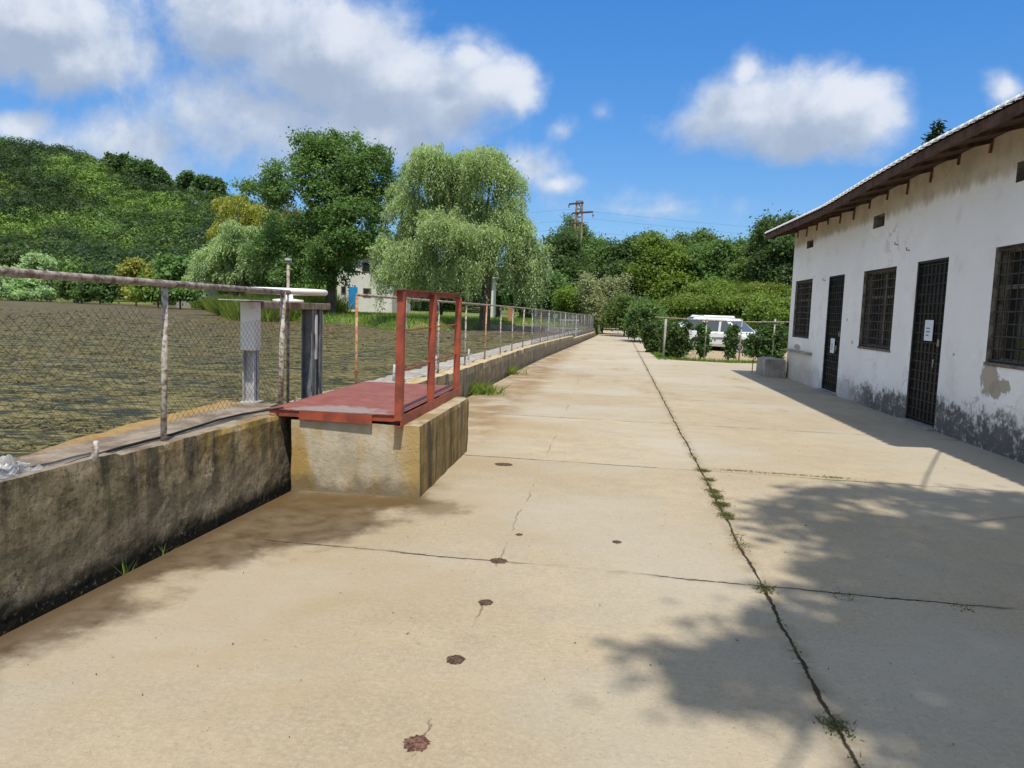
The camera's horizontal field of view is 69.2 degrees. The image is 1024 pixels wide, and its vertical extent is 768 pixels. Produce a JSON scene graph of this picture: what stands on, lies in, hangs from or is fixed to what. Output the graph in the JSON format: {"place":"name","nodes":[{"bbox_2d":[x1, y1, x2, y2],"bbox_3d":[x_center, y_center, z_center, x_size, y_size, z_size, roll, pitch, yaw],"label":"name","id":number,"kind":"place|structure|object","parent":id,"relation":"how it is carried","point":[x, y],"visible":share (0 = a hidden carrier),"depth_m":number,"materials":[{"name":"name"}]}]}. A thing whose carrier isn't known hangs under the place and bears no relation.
{"place":"outdoors","nodes":[
{"label":"outdoors","id":0,"kind":"place"},
{"bbox_2d":[0,299,593,457],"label":"lake","id":1,"kind":"structure","parent":0,"point":[338,361],"depth_m":14.13,"materials":[{"name":"liquid"}]},
{"bbox_2d":[0,308,536,456],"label":"pond weed","id":2,"kind":"object","parent":1,"relation":"on","point":[17,423],"visible":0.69,"depth_m":15.20,"materials":[{"name":"plant"}]},
{"bbox_2d":[218,258,330,402],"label":"sluice gate","id":3,"kind":"structure","parent":1,"relation":"in","point":[311,348],"depth_m":7.46,"materials":[{"name":"metal"}]},
{"bbox_2d":[284,330,585,403],"bbox_3d":[0.893,-1.267,26.966,0.762,0.625,38.356,3,6,10],"label":"water ledge","id":4,"kind":"object","parent":1,"relation":"in","point":[422,371],"visible":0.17,"depth_m":14.74,"materials":[{"name":"concrete"}]},
{"bbox_2d":[490,325,559,331],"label":"weir wall","id":5,"kind":"structure","parent":1,"relation":"in","point":[506,327],"depth_m":41.69,"materials":[{"name":"concrete"}]},
{"bbox_2d":[561,319,578,336],"bbox_3d":[2.823,-2.720,36.397,0.850,0.870,0.740,3,6,7],"label":"steel trestle","id":6,"kind":"object","parent":1,"relation":"on","point":[571,328],"visible":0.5,"depth_m":36.05,"materials":[{"name":"grey paint"}]},
{"bbox_2d":[0,160,786,362],"bbox_3d":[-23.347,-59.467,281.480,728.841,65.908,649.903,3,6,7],"label":"ground","id":7,"kind":"structure","parent":0,"point":[473,310],"depth_m":55.31,"materials":[{"name":"plant"}]},
{"bbox_2d":[0,242,31,300],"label":"shore bush","id":8,"kind":"object","parent":7,"relation":"on","point":[11,254],"visible":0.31,"depth_m":132.28,"materials":[{"name":"green plant"}]},
{"bbox_2d":[0,263,50,300],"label":"shore bush","id":9,"kind":"object","parent":7,"relation":"on","point":[16,289],"visible":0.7,"depth_m":120.40,"materials":[{"name":"green plant"}]},
{"bbox_2d":[16,249,60,301],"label":"shore bush","id":10,"kind":"object","parent":7,"relation":"on","point":[35,260],"visible":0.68,"depth_m":126.80,"materials":[{"name":"green plant"}]},
{"bbox_2d":[47,271,87,302],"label":"shore bush","id":11,"kind":"object","parent":7,"relation":"on","point":[65,289],"visible":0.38,"depth_m":115.25,"materials":[{"name":"green plant"}]},
{"bbox_2d":[72,271,125,303],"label":"shore bush","id":12,"kind":"object","parent":7,"relation":"on","point":[100,292],"visible":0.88,"depth_m":110.42,"materials":[{"name":"green plant"}]},
{"bbox_2d":[99,150,115,171],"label":"ridge tree","id":13,"kind":"object","parent":7,"relation":"on","point":[107,155],"visible":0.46,"depth_m":279.21,"materials":[{"name":"green plant"}]},
{"bbox_2d":[108,151,132,172],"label":"ridge tree","id":14,"kind":"object","parent":7,"relation":"on","point":[119,159],"visible":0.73,"depth_m":278.58,"materials":[{"name":"green plant"}]},
{"bbox_2d":[123,155,142,175],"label":"ridge tree","id":15,"kind":"object","parent":7,"relation":"on","point":[131,164],"visible":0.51,"depth_m":276.14,"materials":[{"name":"green plant"}]},
{"bbox_2d":[114,256,153,305],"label":"shore bush","id":16,"kind":"object","parent":7,"relation":"on","point":[133,266],"visible":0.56,"depth_m":105.83,"materials":[{"name":"green plant"}]},
{"bbox_2d":[136,158,158,182],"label":"ridge tree","id":17,"kind":"object","parent":7,"relation":"on","point":[145,167],"visible":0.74,"depth_m":273.62,"materials":[{"name":"green plant"}]},
{"bbox_2d":[0,407,296,635],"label":"retaining wall","id":18,"kind":"structure","parent":7,"relation":"on","point":[70,531],"depth_m":4.18,"materials":[{"name":"concrete"}]},
{"bbox_2d":[0,454,48,478],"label":"plastic sheet","id":19,"kind":"object","parent":18,"relation":"on","point":[10,466],"visible":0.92,"depth_m":3.58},
{"bbox_2d":[89,440,98,462],"bbox_3d":[-2.241,0.399,3.929,0.107,0.205,0.044,3,6,7],"label":"post stub","id":20,"kind":"object","parent":18,"relation":"attached to","point":[94,456],"visible":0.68,"depth_m":3.91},
{"bbox_2d":[14,400,274,460],"bbox_3d":[-3.289,1.080,-0.329,0.511,0.525,14.300,3,6,7],"label":"wall ledge","id":21,"kind":"object","parent":18,"relation":"attached to","point":[136,430],"depth_m":5.30,"materials":[{"name":"concrete"}]},
{"bbox_2d":[0,267,290,451],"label":"pipe railing","id":22,"kind":"object","parent":18,"relation":"on","point":[47,275],"visible":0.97,"depth_m":4.51,"materials":[{"name":"metal"}]},
{"bbox_2d":[64,407,283,463],"bbox_3d":[-2.125,0.320,4.857,0.213,0.073,2.376,3,6,12],"label":"black cable","id":23,"kind":"object","parent":18,"relation":"on","point":[158,437],"visible":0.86,"depth_m":4.86,"materials":[{"name":"rubber"}]},
{"bbox_2d":[124,267,173,307],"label":"shore bush","id":24,"kind":"object","parent":7,"relation":"on","point":[139,291],"visible":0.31,"depth_m":92.69,"materials":[{"name":"green plant"}]},
{"bbox_2d":[148,166,173,185],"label":"ridge tree","id":25,"kind":"object","parent":7,"relation":"on","point":[161,174],"visible":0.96,"depth_m":273.47,"materials":[{"name":"green plant"}]},
{"bbox_2d":[144,252,208,308],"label":"shore bush","id":26,"kind":"object","parent":7,"relation":"on","point":[171,267],"visible":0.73,"depth_m":83.60,"materials":[{"name":"green plant"}]},
{"bbox_2d":[175,170,195,189],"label":"ridge tree","id":27,"kind":"object","parent":7,"relation":"on","point":[185,179],"visible":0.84,"depth_m":274.20,"materials":[{"name":"green plant"}]},
{"bbox_2d":[176,279,217,307],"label":"shed","id":28,"kind":"structure","parent":7,"relation":"on","point":[186,304],"depth_m":102.10,"materials":[{"name":"concrete"}]},
{"bbox_2d":[190,174,212,192],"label":"ridge tree","id":29,"kind":"object","parent":7,"relation":"on","point":[200,180],"visible":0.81,"depth_m":271.40,"materials":[{"name":"green plant"}]},
{"bbox_2d":[202,175,229,195],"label":"ridge tree","id":30,"kind":"object","parent":7,"relation":"on","point":[216,183],"visible":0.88,"depth_m":271.07,"materials":[{"name":"green plant"}]},
{"bbox_2d":[181,218,285,298],"bbox_3d":[-20.190,-7.855,54.449,9.520,8.284,4.535,4,6,23],"label":"willow tree","id":31,"kind":"object","parent":7,"relation":"on","point":[225,248],"visible":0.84,"depth_m":53.48,"materials":[{"name":"green plant"}]},
{"bbox_2d":[198,191,283,296],"bbox_3d":[-22.293,-10.496,60.700,7.487,10.589,3.955,3,6,7],"label":"broadleaf tree","id":32,"kind":"object","parent":7,"relation":"on","point":[228,206],"visible":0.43,"depth_m":59.90,"materials":[{"name":"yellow plant"}]},
{"bbox_2d":[0,134,502,302],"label":"forest","id":33,"kind":"object","parent":7,"relation":"on","point":[97,226],"visible":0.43,"depth_m":222.42,"materials":[{"name":"green plant"}]},
{"bbox_2d":[190,293,355,321],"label":"reeds","id":34,"kind":"object","parent":7,"relation":"on","point":[229,309],"visible":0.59,"depth_m":49.97,"materials":[{"name":"green plant"}]},
{"bbox_2d":[246,205,316,287],"bbox_3d":[-17.227,-9.284,56.319,6.510,8.227,5.132,5,7,30],"label":"broadleaf tree","id":35,"kind":"object","parent":7,"relation":"on","point":[281,285],"visible":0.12,"depth_m":54.98,"materials":[{"name":"green plant"}]},
{"bbox_2d":[261,199,302,215],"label":"dead tree","id":36,"kind":"object","parent":7,"relation":"on","point":[286,211],"visible":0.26,"depth_m":61.87,"materials":[{"name":"green plant"}]},
{"bbox_2d":[224,122,408,312],"bbox_3d":[-12.675,-10.639,48.393,13.023,12.789,7.706,1,6,-5],"label":"broadleaf tree","id":37,"kind":"object","parent":7,"relation":"on","point":[337,241],"visible":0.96,"depth_m":47.74,"materials":[{"name":"green plant"}]},
{"bbox_2d":[337,252,410,313],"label":"white house","id":38,"kind":"structure","parent":7,"relation":"on","point":[365,304],"depth_m":63.72,"materials":[{"name":"paint"}]},
{"bbox_2d":[341,286,345,293],"bbox_3d":[-14.500,-8.093,63.886,0.454,0.671,0.065,3,6,7],"label":"window","id":39,"kind":"structure","parent":38,"relation":"in","point":[343,291],"depth_m":63.86,"materials":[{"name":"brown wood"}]},
{"bbox_2d":[348,287,357,306],"bbox_3d":[-13.681,-7.489,63.820,0.776,1.700,0.090,3,6,7],"label":"door","id":40,"kind":"structure","parent":38,"relation":"in","point":[352,291],"depth_m":63.77,"materials":[{"name":"blue paint"}]},
{"bbox_2d":[362,262,369,271],"bbox_3d":[-12.476,-10.002,63.440,0.718,0.828,0.065,3,6,7],"label":"window","id":41,"kind":"structure","parent":38,"relation":"in","point":[365,264],"depth_m":63.41,"materials":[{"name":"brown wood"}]},
{"bbox_2d":[363,288,370,293],"bbox_3d":[-12.429,-7.847,63.640,0.720,0.746,0.065,3,6,7],"label":"window","id":42,"kind":"structure","parent":38,"relation":"in","point":[365,290],"depth_m":63.60,"materials":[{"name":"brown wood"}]},
{"bbox_2d":[3,200,746,317],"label":"power pylon","id":43,"kind":"object","parent":7,"relation":"on","point":[576,213],"visible":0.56,"depth_m":76.30,"materials":[{"name":"rusty brown steel"},{"name":"dark wire"}]},
{"bbox_2d":[290,311,579,330],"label":"lawn grass","id":44,"kind":"structure","parent":7,"relation":"on","point":[388,317],"depth_m":44.27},
{"bbox_2d":[407,268,475,315],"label":"broadleaf tree","id":45,"kind":"object","parent":7,"relation":"on","point":[449,306],"visible":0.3,"depth_m":63.88,"materials":[{"name":"green plant"}]},
{"bbox_2d":[365,141,556,330],"bbox_3d":[-2.779,-7.651,39.863,10.440,10.689,6.636,3,6,7],"label":"willow tree","id":46,"kind":"object","parent":7,"relation":"on","point":[470,234],"visible":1,"depth_m":39.12,"materials":[{"name":"green plant"}]},
{"bbox_2d":[472,265,511,317],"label":"broadleaf tree","id":47,"kind":"object","parent":7,"relation":"on","point":[499,301],"visible":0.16,"depth_m":61.35,"materials":[{"name":"green plant"}]},
{"bbox_2d":[490,277,500,316],"bbox_3d":[-1.606,-5.959,52.924,1.414,3.297,1.900,3,6,7],"label":"utility pole","id":48,"kind":"object","parent":7,"relation":"on","point":[493,300],"visible":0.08,"depth_m":52.41,"materials":[{"name":"concrete"}]},
{"bbox_2d":[405,332,594,397],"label":"wall","id":49,"kind":"structure","parent":7,"relation":"on","point":[492,368],"depth_m":16.38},
{"bbox_2d":[355,293,593,383],"bbox_3d":[1.685,-2.160,28.120,0.264,1.424,40.918,3,6,10],"label":"wire fence","id":50,"kind":"object","parent":49,"relation":"on","point":[586,321],"visible":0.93,"depth_m":18.76,"materials":[{"name":"metal"}]},
{"bbox_2d":[507,307,511,321],"bbox_3d":[-0.113,-3.953,45.247,0.360,1.475,0.050,3,6,7],"label":"brown board","id":51,"kind":"object","parent":7,"relation":"on","point":[509,313],"visible":0.36,"depth_m":45.20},
{"bbox_2d":[498,265,558,317],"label":"broadleaf tree","id":52,"kind":"object","parent":7,"relation":"on","point":[547,303],"visible":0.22,"depth_m":57.28,"materials":[{"name":"green plant"}]},
{"bbox_2d":[519,311,552,318],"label":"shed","id":53,"kind":"structure","parent":7,"relation":"on","point":[520,315],"depth_m":64.05,"materials":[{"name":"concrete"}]},
{"bbox_2d":[538,269,572,318],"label":"broadleaf tree","id":54,"kind":"object","parent":7,"relation":"on","point":[562,282],"visible":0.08,"depth_m":58.75,"materials":[{"name":"green plant"}]},
{"bbox_2d":[548,282,584,319],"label":"leafy bush","id":55,"kind":"object","parent":7,"relation":"on","point":[565,297],"visible":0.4,"depth_m":54.88,"materials":[{"name":"green plant"}]},
{"bbox_2d":[536,221,603,316],"bbox_3d":[4.336,-9.835,64.726,7.407,9.048,7.833,3,6,7],"label":"broadleaf tree","id":56,"kind":"object","parent":7,"relation":"on","point":[569,258],"visible":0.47,"depth_m":63.70,"materials":[{"name":"green plant"}]},
{"bbox_2d":[560,212,597,251],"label":"broadleaf tree","id":57,"kind":"object","parent":7,"relation":"on","point":[572,219],"visible":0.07,"depth_m":81.41,"materials":[{"name":"green plant"}]},
{"bbox_2d":[579,233,615,276],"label":"broadleaf tree","id":58,"kind":"object","parent":7,"relation":"on","point":[591,250],"visible":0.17,"depth_m":67.16,"materials":[{"name":"green plant"}]},
{"bbox_2d":[570,269,635,333],"bbox_3d":[6.523,-5.576,52.816,5.020,5.271,4.754,3,6,7],"label":"leafy bush","id":59,"kind":"object","parent":7,"relation":"on","point":[593,295],"visible":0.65,"depth_m":52.26,"materials":[{"name":"green plant"}]},
{"bbox_2d":[595,291,643,335],"bbox_3d":[7.477,-4.314,48.765,4.084,3.626,4.782,3,6,7],"label":"leafy bush","id":60,"kind":"object","parent":7,"relation":"on","point":[614,310],"visible":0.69,"depth_m":48.71,"materials":[{"name":"green plant"}]},
{"bbox_2d":[591,233,648,329],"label":"broadleaf tree","id":61,"kind":"object","parent":7,"relation":"on","point":[625,255],"visible":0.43,"depth_m":65.22,"materials":[{"name":"green plant"}]},
{"bbox_2d":[621,307,647,341],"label":"bush","id":62,"kind":"object","parent":7,"relation":"on","point":[636,320],"visible":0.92,"depth_m":39.15,"materials":[{"name":"green plant"}]},
{"bbox_2d":[625,227,653,300],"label":"broadleaf tree","id":63,"kind":"object","parent":7,"relation":"on","point":[641,235],"depth_m":73.73,"materials":[{"name":"green plant"}]},
{"bbox_2d":[610,293,671,340],"bbox_3d":[7.291,-3.601,40.704,3.752,3.295,3.634,6,7,37],"label":"leafy bush","id":64,"kind":"object","parent":7,"relation":"on","point":[653,310],"visible":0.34,"depth_m":39.75,"materials":[{"name":"green plant"}]},
{"bbox_2d":[636,319,664,352],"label":"bush","id":65,"kind":"object","parent":7,"relation":"on","point":[647,332],"visible":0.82,"depth_m":29.32,"materials":[{"name":"green plant"}]},
{"bbox_2d":[621,226,711,303],"bbox_3d":[12.797,-9.287,63.363,8.170,8.021,6.891,3,6,7],"label":"broadleaf tree","id":66,"kind":"object","parent":7,"relation":"on","point":[661,272],"visible":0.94,"depth_m":62.03,"materials":[{"name":"green plant"}]},
{"bbox_2d":[656,317,697,357],"bbox_3d":[5.783,-1.460,26.041,1.340,1.850,1.057,5,7,30],"label":"vine hedge","id":67,"kind":"object","parent":7,"relation":"on","point":[679,346],"visible":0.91,"depth_m":25.88,"materials":[{"name":"green plant"}]},
{"bbox_2d":[653,290,728,319],"bbox_3d":[11.536,-4.717,48.469,5.110,2.833,5.044,3,6,7],"label":"leafy bush","id":68,"kind":"object","parent":7,"relation":"on","point":[688,304],"visible":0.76,"depth_m":47.82,"materials":[{"name":"green plant"}]},
{"bbox_2d":[671,226,726,251],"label":"broadleaf tree","id":69,"kind":"object","parent":7,"relation":"on","point":[703,235],"visible":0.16,"depth_m":68.46,"materials":[{"name":"green plant"}]},
{"bbox_2d":[693,321,717,359],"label":"vine hedge","id":70,"kind":"object","parent":7,"relation":"on","point":[699,340],"visible":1,"depth_m":26.02,"materials":[{"name":"green plant"}]},
{"bbox_2d":[677,315,734,327],"bbox_3d":[10.164,-2.945,39.925,4.000,1.530,1.982,0,6,-16],"label":"parked car","id":71,"kind":"object","parent":7,"relation":"on","point":[706,316],"visible":0.02,"depth_m":39.50,"materials":[{"name":"white paint"}]},
{"bbox_2d":[680,277,741,296],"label":"leafy bush","id":72,"kind":"object","parent":7,"relation":"on","point":[706,287],"visible":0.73,"depth_m":52.97,"materials":[{"name":"green plant"}]},
{"bbox_2d":[681,235,742,283],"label":"broadleaf tree","id":73,"kind":"object","parent":7,"relation":"on","point":[713,263],"visible":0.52,"depth_m":61.64,"materials":[{"name":"green plant"}]},
{"bbox_2d":[652,350,786,363],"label":"verge grass","id":74,"kind":"structure","parent":7,"relation":"on","point":[657,355],"depth_m":25.38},
{"bbox_2d":[655,316,788,360],"bbox_3d":[7.362,-1.524,25.833,4.882,1.582,0.296,2,6,-1],"label":"pipe fence","id":75,"kind":"object","parent":7,"relation":"on","point":[706,320],"visible":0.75,"depth_m":25.76,"materials":[{"name":"galvanized steel"},{"name":"dark wire"}]},
{"bbox_2d":[688,317,757,352],"bbox_3d":[10.050,-2.200,34.440,1.982,1.690,3.850,-3,8,-43],"label":"parked car","id":76,"kind":"object","parent":7,"relation":"on","point":[719,328],"visible":0.23,"depth_m":34.01,"materials":[{"name":"white paint"}]},
{"bbox_2d":[721,323,742,361],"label":"vine hedge","id":77,"kind":"object","parent":7,"relation":"on","point":[730,343],"visible":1,"depth_m":26.09,"materials":[{"name":"green plant"}]},
{"bbox_2d":[722,234,749,248],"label":"broadleaf tree","id":78,"kind":"object","parent":7,"relation":"on","point":[738,242],"visible":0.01,"depth_m":70.25,"materials":[{"name":"green plant"}]},
{"bbox_2d":[698,289,774,319],"bbox_3d":[13.991,-4.673,45.870,5.403,2.499,5.246,3,6,7],"label":"leafy bush","id":79,"kind":"object","parent":7,"relation":"on","point":[720,305],"visible":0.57,"depth_m":45.09,"materials":[{"name":"green plant"}]},
{"bbox_2d":[723,230,761,283],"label":"broadleaf tree","id":80,"kind":"object","parent":7,"relation":"on","point":[738,271],"visible":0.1,"depth_m":59.74,"materials":[{"name":"green plant"}]},
{"bbox_2d":[733,290,790,327],"bbox_3d":[14.906,-3.814,41.966,4.459,2.969,4.392,0,6,-22],"label":"leafy bush","id":81,"kind":"object","parent":7,"relation":"on","point":[769,308],"visible":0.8,"depth_m":41.62,"materials":[{"name":"green plant"}]},
{"bbox_2d":[738,319,788,359],"bbox_3d":[9.088,-1.391,26.219,2.166,1.890,1.347,3,6,7],"label":"vine hedge","id":82,"kind":"object","parent":7,"relation":"on","point":[764,335],"visible":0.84,"depth_m":25.98,"materials":[{"name":"green plant"}]},
{"bbox_2d":[735,279,791,297],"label":"leafy bush","id":83,"kind":"object","parent":7,"relation":"on","point":[752,288],"visible":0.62,"depth_m":50.78,"materials":[{"name":"green plant"}]},
{"bbox_2d":[741,203,806,283],"bbox_3d":[20.268,-9.493,55.961,5.797,8.145,6.290,3,6,7],"label":"broadleaf tree","id":84,"kind":"object","parent":7,"relation":"on","point":[761,261],"visible":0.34,"depth_m":55.75,"materials":[{"name":"green plant"}]},
{"bbox_2d":[762,233,795,292],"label":"broadleaf tree","id":85,"kind":"object","parent":7,"relation":"on","point":[786,246],"visible":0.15,"depth_m":53.38,"materials":[{"name":"green plant"}]},
{"bbox_2d":[921,119,951,145],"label":"spruce tree","id":86,"kind":"object","parent":7,"relation":"on","point":[938,128],"visible":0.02,"depth_m":32.86,"materials":[{"name":"green plant"}]},
{"bbox_2d":[0,328,1023,767],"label":"pavement","id":87,"kind":"structure","parent":0,"point":[296,598],"depth_m":3.73,"materials":[{"name":"concrete"}]},
{"bbox_2d":[109,557,136,574],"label":"weed plant","id":88,"kind":"object","parent":87,"relation":"on","point":[124,568],"visible":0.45,"depth_m":4.15,"materials":[{"name":"green plant"}]},
{"bbox_2d":[291,396,468,497],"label":"concrete block","id":89,"kind":"structure","parent":87,"relation":"on","point":[419,457],"depth_m":5.91,"materials":[{"name":"concrete"}]},
{"bbox_2d":[269,289,461,426],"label":"platform","id":90,"kind":"structure","parent":89,"relation":"on","point":[365,402],"depth_m":6.46,"materials":[{"name":"red paint"}]},
{"bbox_2d":[403,734,430,751],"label":"clump of dry debris","id":91,"kind":"object","parent":87,"relation":"on","point":[416,742],"visible":1,"depth_m":2.56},
{"bbox_2d":[446,655,464,663],"bbox_3d":[-0.242,1.180,3.182,0.085,0.002,0.088,3,6,7],"label":"debris hole","id":92,"kind":"object","parent":87,"relation":"on","point":[456,659],"visible":1,"depth_m":3.18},
{"bbox_2d":[478,599,492,605],"bbox_3d":[-0.135,1.121,3.811,0.080,0.002,0.078,-1,6,-23],"label":"debris hole","id":93,"kind":"object","parent":87,"relation":"on","point":[485,602],"visible":1,"depth_m":3.81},
{"bbox_2d":[469,379,510,395],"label":"weed plant","id":94,"kind":"object","parent":87,"relation":"on","point":[482,389],"visible":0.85,"depth_m":13.13,"materials":[{"name":"green plant"}]},
{"bbox_2d":[490,558,507,563],"bbox_3d":[-0.079,1.059,4.451,0.110,0.002,0.112,3,6,7],"label":"debris hole","id":95,"kind":"object","parent":87,"relation":"on","point":[498,560],"visible":1,"depth_m":4.45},
{"bbox_2d":[495,463,512,465],"bbox_3d":[-0.082,0.782,7.227,0.190,0.002,0.152,3,6,7],"label":"debris hole","id":96,"kind":"object","parent":87,"relation":"on","point":[503,464],"visible":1,"depth_m":7.21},
{"bbox_2d":[507,366,529,374],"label":"weed plant","id":97,"kind":"object","parent":87,"relation":"on","point":[511,370],"visible":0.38,"depth_m":17.44,"materials":[{"name":"green plant"}]},
{"bbox_2d":[756,357,785,377],"bbox_3d":[6.792,-0.423,19.485,0.538,0.514,1.100,3,6,7],"label":"concrete step","id":98,"kind":"object","parent":87,"relation":"on","point":[774,367],"visible":0.83,"depth_m":18.96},
{"bbox_2d":[647,369,974,767],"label":"weeds","id":99,"kind":"object","parent":87,"relation":"on","point":[719,504],"visible":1,"depth_m":4.90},
{"bbox_2d":[764,92,1023,463],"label":"farm building","id":100,"kind":"structure","parent":87,"relation":"on","point":[907,300],"depth_m":10.73,"materials":[{"name":"paint"}]},
{"bbox_2d":[791,280,812,340],"bbox_3d":[7.055,-1.778,17.827,0.192,1.425,1.590,3,6,7],"label":"window","id":101,"kind":"structure","parent":100,"relation":"in","point":[805,294],"depth_m":18.00,"materials":[{"name":"brown metal"}]},
{"bbox_2d":[815,274,844,395],"bbox_3d":[6.604,-0.973,15.329,0.210,2.520,1.150,3,6,7],"label":"door","id":102,"kind":"structure","parent":100,"relation":"in","point":[836,286],"depth_m":15.42,"materials":[{"name":"black metal"}]},
{"bbox_2d":[857,268,896,352],"bbox_3d":[6.408,-1.284,12.869,0.192,1.405,1.600,3,6,7],"label":"window","id":103,"kind":"structure","parent":100,"relation":"in","point":[882,290],"depth_m":12.97,"materials":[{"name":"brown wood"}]},
{"bbox_2d":[895,257,948,430],"bbox_3d":[6.017,-0.543,10.833,0.210,2.520,1.140,3,6,7],"label":"door","id":104,"kind":"structure","parent":100,"relation":"in","point":[932,274],"depth_m":10.88,"materials":[{"name":"black metal"}]},
{"bbox_2d":[983,245,1023,370],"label":"window","id":105,"kind":"structure","parent":100,"relation":"in","point":[1010,354],"depth_m":8.78,"materials":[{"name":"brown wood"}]},
{"bbox_2d":[28,383,995,746],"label":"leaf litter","id":106,"kind":"object","parent":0,"point":[684,551],"visible":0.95,"depth_m":4.36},
{"bbox_2d":[0,0,1023,295],"label":"sky","id":107,"kind":"structure","parent":0,"point":[716,112],"materials":[{"name":"blue"}]},
{"bbox_2d":[663,278,789,351],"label":"bank grass","id":108,"kind":"structure","parent":0,"point":[736,316],"depth_m":47.68,"materials":[{"name":"green plant"}]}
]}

